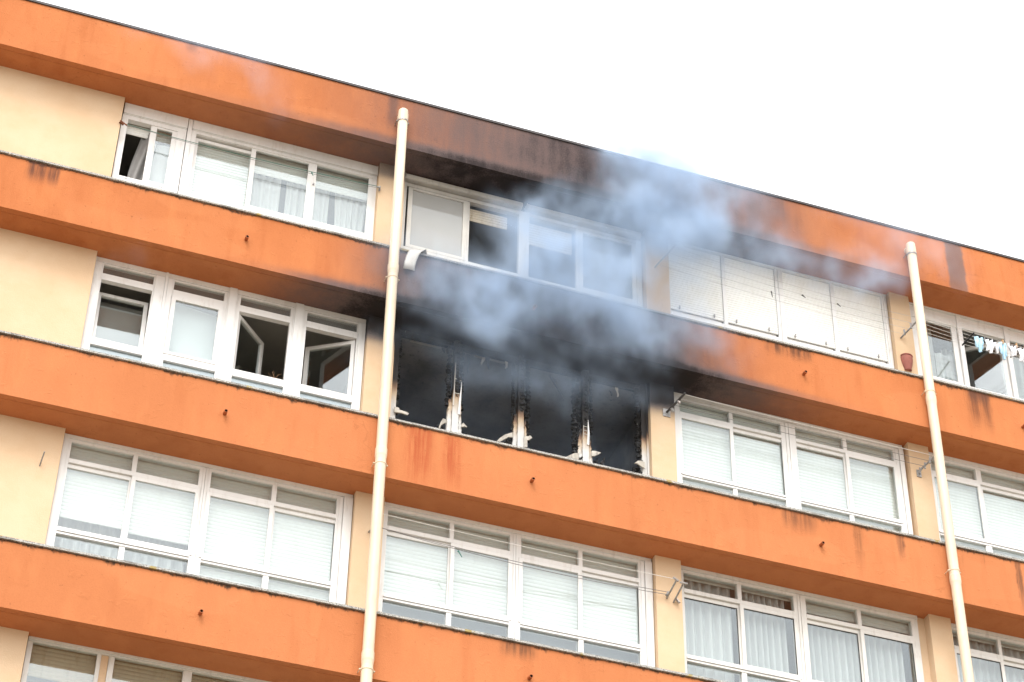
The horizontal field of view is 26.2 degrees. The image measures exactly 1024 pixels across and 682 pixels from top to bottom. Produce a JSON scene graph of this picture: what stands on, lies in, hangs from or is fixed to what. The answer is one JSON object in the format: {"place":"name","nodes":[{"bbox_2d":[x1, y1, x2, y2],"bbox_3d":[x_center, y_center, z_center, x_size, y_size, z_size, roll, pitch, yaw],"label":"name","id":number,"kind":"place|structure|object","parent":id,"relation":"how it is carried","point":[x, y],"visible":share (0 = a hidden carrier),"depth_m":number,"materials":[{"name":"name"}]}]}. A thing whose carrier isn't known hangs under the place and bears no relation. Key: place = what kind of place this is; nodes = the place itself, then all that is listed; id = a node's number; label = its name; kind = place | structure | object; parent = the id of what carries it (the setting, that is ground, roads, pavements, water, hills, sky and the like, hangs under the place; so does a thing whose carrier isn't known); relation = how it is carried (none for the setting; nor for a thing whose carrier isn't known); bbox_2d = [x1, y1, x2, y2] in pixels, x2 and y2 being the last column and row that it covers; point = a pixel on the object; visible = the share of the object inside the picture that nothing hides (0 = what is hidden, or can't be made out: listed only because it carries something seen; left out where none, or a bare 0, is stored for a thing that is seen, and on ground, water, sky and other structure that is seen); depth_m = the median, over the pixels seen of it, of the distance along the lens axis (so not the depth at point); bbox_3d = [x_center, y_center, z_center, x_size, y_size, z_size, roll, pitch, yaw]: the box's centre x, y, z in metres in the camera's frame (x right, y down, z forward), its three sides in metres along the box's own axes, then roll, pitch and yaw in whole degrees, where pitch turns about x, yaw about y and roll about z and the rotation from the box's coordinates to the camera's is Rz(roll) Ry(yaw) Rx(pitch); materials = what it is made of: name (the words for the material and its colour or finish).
{"place":"outdoors","nodes":[
{"label":"outdoors","id":0,"kind":"place"},
{"bbox_2d":[38,0,1023,259],"label":"sky","id":1,"kind":"structure","parent":0,"point":[907,114],"materials":[{"name":"white"}]},
{"label":"ground","id":2,"kind":"structure","parent":0,"visible":0},
{"bbox_2d":[0,0,1023,681],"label":"apartment building","id":3,"kind":"structure","parent":2,"relation":"on","point":[190,498],"depth_m":29.39,"materials":[{"name":"orange paint"}]},
{"bbox_2d":[80,257,168,364],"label":"window","id":4,"kind":"structure","parent":3,"relation":"in","point":[107,330],"depth_m":28.50,"materials":[{"name":"white plastic"}]},
{"bbox_2d":[20,636,268,681],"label":"window","id":5,"kind":"structure","parent":3,"relation":"in","point":[45,660],"depth_m":25.17,"materials":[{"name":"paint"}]},
{"bbox_2d":[111,103,193,193],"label":"window","id":6,"kind":"structure","parent":3,"relation":"in","point":[154,165],"depth_m":30.30,"materials":[{"name":"white plastic"}]},
{"bbox_2d":[156,273,238,380],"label":"window","id":7,"kind":"structure","parent":3,"relation":"in","point":[191,340],"depth_m":28.68,"materials":[{"name":"white plastic"}]},
{"bbox_2d":[45,433,352,603],"bbox_3d":[-3.803,2.482,26.744,3.663,2.194,0.372,13,-41,-14],"label":"window","id":8,"kind":"structure","parent":3,"relation":"in","point":[111,500],"depth_m":26.88,"materials":[{"name":"white plastic"}]},
{"bbox_2d":[119,120,380,190],"bbox_3d":[-3.608,-2.543,30.510,3.741,0.139,0.078,13,-41,-14],"label":"clothes line","id":9,"kind":"object","parent":3,"relation":"attached to","point":[123,123],"visible":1,"depth_m":30.46,"materials":[{"name":"metal"}]},
{"bbox_2d":[228,290,304,395],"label":"window","id":10,"kind":"structure","parent":3,"relation":"in","point":[294,322],"depth_m":28.99,"materials":[{"name":"white plastic"}]},
{"bbox_2d":[183,120,377,240],"bbox_3d":[-3.273,-1.894,30.657,2.697,1.916,0.520,13,-41,-14],"label":"window","id":11,"kind":"structure","parent":3,"relation":"in","point":[211,175],"depth_m":30.81,"materials":[{"name":"white plastic"}]},
{"bbox_2d":[296,305,365,409],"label":"window","id":12,"kind":"structure","parent":3,"relation":"in","point":[351,400],"depth_m":29.23,"materials":[{"name":"white plastic"}]},
{"bbox_2d":[357,108,408,681],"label":"downpipe","id":13,"kind":"object","parent":3,"relation":"attached to","point":[366,669],"visible":1,"depth_m":27.90,"materials":[{"name":"beige plastic"}]},
{"bbox_2d":[403,248,426,270],"bbox_3d":[-1.276,-1.075,29.849,0.202,0.457,0.384,-21,-44,25],"label":"bent slat","id":14,"kind":"object","parent":3,"relation":"on","point":[412,255],"visible":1,"depth_m":29.78,"materials":[{"name":"white plastic"}]},
{"bbox_2d":[401,172,528,278],"bbox_3d":[-0.676,-1.415,31.167,1.899,1.922,0.225,13,-41,-14],"label":"window","id":15,"kind":"structure","parent":3,"relation":"in","point":[439,214],"depth_m":31.37,"materials":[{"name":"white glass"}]},
{"bbox_2d":[378,502,654,666],"bbox_3d":[0.033,3.345,27.784,3.656,2.094,0.350,13,-41,-14],"label":"window","id":16,"kind":"structure","parent":3,"relation":"in","point":[420,579],"depth_m":27.91,"materials":[{"name":"white plastic"}]},
{"bbox_2d":[390,327,649,475],"bbox_3d":[0.102,1.002,29.604,3.683,1.996,0.276,13,-41,-14],"label":"burnt window","id":17,"kind":"structure","parent":3,"relation":"in","point":[520,436],"depth_m":29.80,"materials":[{"name":"plastic"}]},
{"bbox_2d":[368,514,678,598],"bbox_3d":[0.157,2.782,27.737,4.114,0.383,0.320,13,-41,-14],"label":"clothes line","id":18,"kind":"object","parent":3,"relation":"attached to","point":[667,594],"visible":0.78,"depth_m":27.74,"materials":[{"name":"metal"}]},
{"bbox_2d":[524,203,642,306],"bbox_3d":[1.024,-1.012,31.618,1.805,1.922,0.225,13,-41,-14],"label":"window","id":19,"kind":"structure","parent":3,"relation":"in","point":[602,267],"depth_m":31.95,"materials":[{"name":"white glass"}]},
{"bbox_2d":[673,581,687,603],"bbox_3d":[2.154,3.237,28.277,0.108,0.168,0.328,13,-41,-14],"label":"wire post","id":20,"kind":"object","parent":3,"relation":"attached to","point":[676,598],"visible":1,"depth_m":28.27,"materials":[{"name":"metal"}]},
{"bbox_2d":[668,240,893,368],"bbox_3d":[3.949,-0.328,32.395,3.600,1.917,0.114,13,-41,-14],"label":"window","id":21,"kind":"structure","parent":3,"relation":"in","point":[691,297],"depth_m":32.54,"materials":[{"name":"white plastic"}]},
{"bbox_2d":[654,244,915,338],"bbox_3d":[4.073,-0.721,32.300,4.125,0.356,0.428,13,-41,-14],"label":"clothes line","id":22,"kind":"object","parent":3,"relation":"attached to","point":[901,337],"visible":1,"depth_m":32.26,"materials":[{"name":"metal"}]},
{"bbox_2d":[674,392,912,534],"bbox_3d":[3.893,1.885,30.596,3.558,2.002,0.142,13,-41,-14],"label":"window","id":23,"kind":"structure","parent":3,"relation":"in","point":[713,452],"depth_m":30.77,"materials":[{"name":"white plastic"}]},
{"bbox_2d":[663,392,933,477],"bbox_3d":[4.052,1.306,30.686,4.070,0.246,0.374,13,-41,-14],"label":"clothes line","id":24,"kind":"object","parent":3,"relation":"attached to","point":[666,412],"visible":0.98,"depth_m":30.64,"materials":[{"name":"metal"}]},
{"bbox_2d":[681,565,923,681],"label":"window","id":25,"kind":"structure","parent":3,"relation":"in","point":[825,628],"depth_m":29.01,"materials":[{"name":"paint"}]},
{"bbox_2d":[900,353,912,370],"bbox_3d":[5.855,0.302,32.509,0.197,0.295,0.093,13,-41,-14],"label":"flower pot","id":26,"kind":"object","parent":3,"relation":"attached to","point":[907,360],"depth_m":32.49,"materials":[{"name":"red ceramic"}]},
{"bbox_2d":[903,242,974,681],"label":"downpipe","id":27,"kind":"object","parent":3,"relation":"attached to","point":[953,570],"visible":1,"depth_m":30.64,"materials":[{"name":"beige plastic"}]},
{"bbox_2d":[909,302,1023,399],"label":"window","id":28,"kind":"structure","parent":3,"relation":"in","point":[951,367],"depth_m":33.55,"materials":[{"name":"white plastic"}]},
{"bbox_2d":[913,316,1023,358],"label":"clothes line","id":29,"kind":"object","parent":3,"relation":"attached to","point":[970,336],"visible":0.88,"depth_m":32.98,"materials":[{"name":"silver metal"}]},
{"bbox_2d":[974,336,983,351],"bbox_3d":[6.980,0.051,32.797,0.162,0.309,0.069,13,-41,-14],"label":"laundry","id":30,"kind":"object","parent":29,"relation":"hanging from","point":[979,342],"visible":1,"depth_m":32.79,"materials":[{"name":"blue fabric"}]},
{"bbox_2d":[984,337,993,352],"bbox_3d":[7.133,0.077,32.832,0.160,0.280,0.069,13,-41,-14],"label":"laundry","id":31,"kind":"object","parent":29,"relation":"hanging from","point":[990,346],"visible":1,"depth_m":32.82,"materials":[{"name":"white fabric"}]},
{"bbox_2d":[993,342,999,353],"bbox_3d":[7.258,0.105,32.894,0.133,0.220,0.068,13,-41,-14],"label":"laundry","id":32,"kind":"object","parent":29,"relation":"hanging from","point":[996,347],"visible":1,"depth_m":32.87,"materials":[{"name":"white fabric"}]},
{"bbox_2d":[998,342,1007,359],"bbox_3d":[7.347,0.153,32.856,0.142,0.340,0.068,13,-41,-14],"label":"laundry","id":33,"kind":"object","parent":29,"relation":"hanging from","point":[1003,349],"visible":1,"depth_m":32.84,"materials":[{"name":"blue fabric"}]},
{"bbox_2d":[1008,344,1016,356],"bbox_3d":[7.490,0.146,32.940,0.147,0.220,0.069,13,-41,-14],"label":"laundry","id":34,"kind":"object","parent":29,"relation":"hanging from","point":[1013,350],"visible":1,"depth_m":32.92,"materials":[{"name":"white fabric"}]},
{"bbox_2d":[1016,345,1023,362],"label":"laundry","id":35,"kind":"object","parent":29,"relation":"hanging from","point":[1020,351],"visible":1,"depth_m":32.93,"materials":[{"name":"white fabric"}]},
{"bbox_2d":[929,452,1023,559],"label":"window","id":36,"kind":"structure","parent":3,"relation":"in","point":[1000,492],"depth_m":31.57,"materials":[{"name":"white plastic"}]},
{"bbox_2d":[951,623,1023,681],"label":"window","id":37,"kind":"structure","parent":3,"relation":"in","point":[996,657],"depth_m":29.95,"materials":[{"name":"paint"}]}
]}

